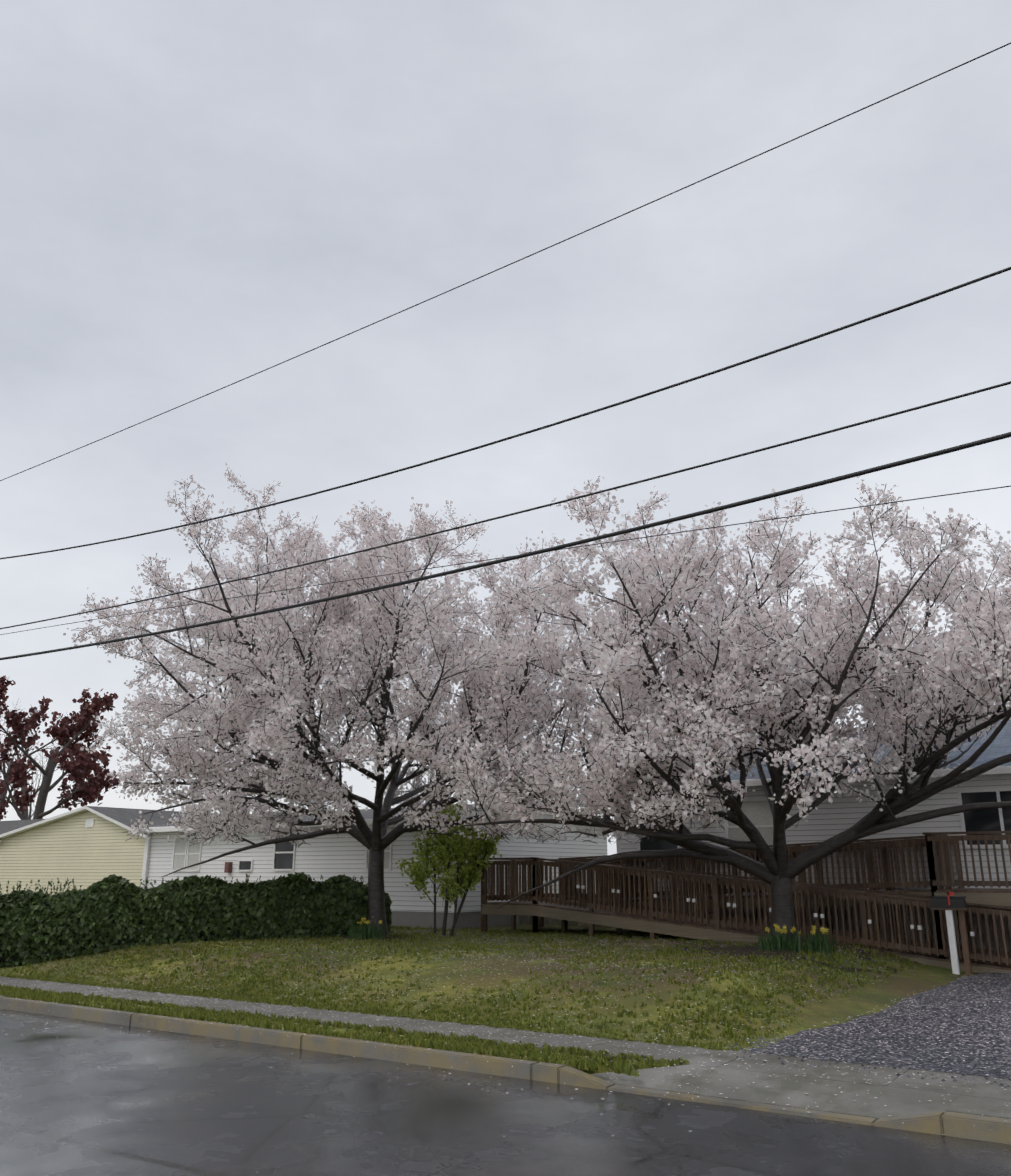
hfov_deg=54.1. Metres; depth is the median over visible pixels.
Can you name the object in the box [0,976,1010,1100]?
sidewalk
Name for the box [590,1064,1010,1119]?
driveway apron
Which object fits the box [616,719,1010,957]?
house
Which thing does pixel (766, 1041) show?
gravel spill
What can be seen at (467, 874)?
young tree
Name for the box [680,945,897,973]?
mulch ring
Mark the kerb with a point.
(977, 1127)
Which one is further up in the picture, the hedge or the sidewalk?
the hedge
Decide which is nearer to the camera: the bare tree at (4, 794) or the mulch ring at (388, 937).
the mulch ring at (388, 937)
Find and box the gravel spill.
[716,983,1010,1087]
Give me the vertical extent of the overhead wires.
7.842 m
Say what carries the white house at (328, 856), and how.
on the ground at (832, 1010)
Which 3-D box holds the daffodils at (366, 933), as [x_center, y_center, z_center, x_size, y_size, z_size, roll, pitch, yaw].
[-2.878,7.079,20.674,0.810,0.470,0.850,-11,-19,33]
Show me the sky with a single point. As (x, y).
(199, 198)
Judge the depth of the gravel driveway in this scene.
10.78 m
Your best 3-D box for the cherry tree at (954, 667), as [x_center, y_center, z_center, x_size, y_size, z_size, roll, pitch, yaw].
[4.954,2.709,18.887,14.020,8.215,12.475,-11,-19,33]
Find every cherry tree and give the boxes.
[63,462,693,935]
[437,476,1010,945]
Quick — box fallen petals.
[0,928,1010,1136]
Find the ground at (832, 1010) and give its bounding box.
[0,924,1005,1078]
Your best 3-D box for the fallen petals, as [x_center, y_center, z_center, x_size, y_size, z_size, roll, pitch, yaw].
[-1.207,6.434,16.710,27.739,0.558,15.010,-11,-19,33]
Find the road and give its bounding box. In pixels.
[0,1009,1010,1175]
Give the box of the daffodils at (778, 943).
[757,923,804,952]
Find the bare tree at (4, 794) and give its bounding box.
[0,710,75,820]
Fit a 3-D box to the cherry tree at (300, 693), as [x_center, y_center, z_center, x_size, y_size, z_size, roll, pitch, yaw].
[-2.521,2.687,23.308,13.620,10.694,12.674,3,-16,-12]
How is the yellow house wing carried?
on the ground at (832, 1010)
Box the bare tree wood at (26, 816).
[0,699,83,819]
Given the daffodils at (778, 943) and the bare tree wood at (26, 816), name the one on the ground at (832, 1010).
the bare tree wood at (26, 816)
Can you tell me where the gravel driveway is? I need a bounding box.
[752,972,1010,1078]
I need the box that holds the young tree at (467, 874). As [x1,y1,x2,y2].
[395,802,508,935]
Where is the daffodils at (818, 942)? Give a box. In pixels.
[800,925,838,953]
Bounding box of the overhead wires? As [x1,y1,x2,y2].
[0,42,1010,659]
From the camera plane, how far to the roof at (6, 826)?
44.67 m
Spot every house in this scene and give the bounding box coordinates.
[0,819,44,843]
[130,801,608,928]
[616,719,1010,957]
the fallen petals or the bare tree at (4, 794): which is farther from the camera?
the bare tree at (4, 794)
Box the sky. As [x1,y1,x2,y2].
[0,0,1010,854]
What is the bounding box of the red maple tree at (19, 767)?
[0,675,120,819]
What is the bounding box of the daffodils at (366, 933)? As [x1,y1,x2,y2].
[348,917,385,939]
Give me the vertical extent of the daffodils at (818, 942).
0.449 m
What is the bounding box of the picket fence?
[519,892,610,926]
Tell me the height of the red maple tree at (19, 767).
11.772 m
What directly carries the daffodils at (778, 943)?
on the mulch ring at (749, 949)
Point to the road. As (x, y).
(152, 1102)
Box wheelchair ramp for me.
[481,831,1010,972]
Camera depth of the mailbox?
17.16 m
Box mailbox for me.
[929,892,971,974]
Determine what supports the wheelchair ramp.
on the ground at (832, 1010)
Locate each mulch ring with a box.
[340,935,411,939]
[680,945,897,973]
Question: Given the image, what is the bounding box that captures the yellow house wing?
[0,806,220,894]
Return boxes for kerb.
[0,996,1010,1143]
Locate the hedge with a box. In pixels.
[0,872,391,967]

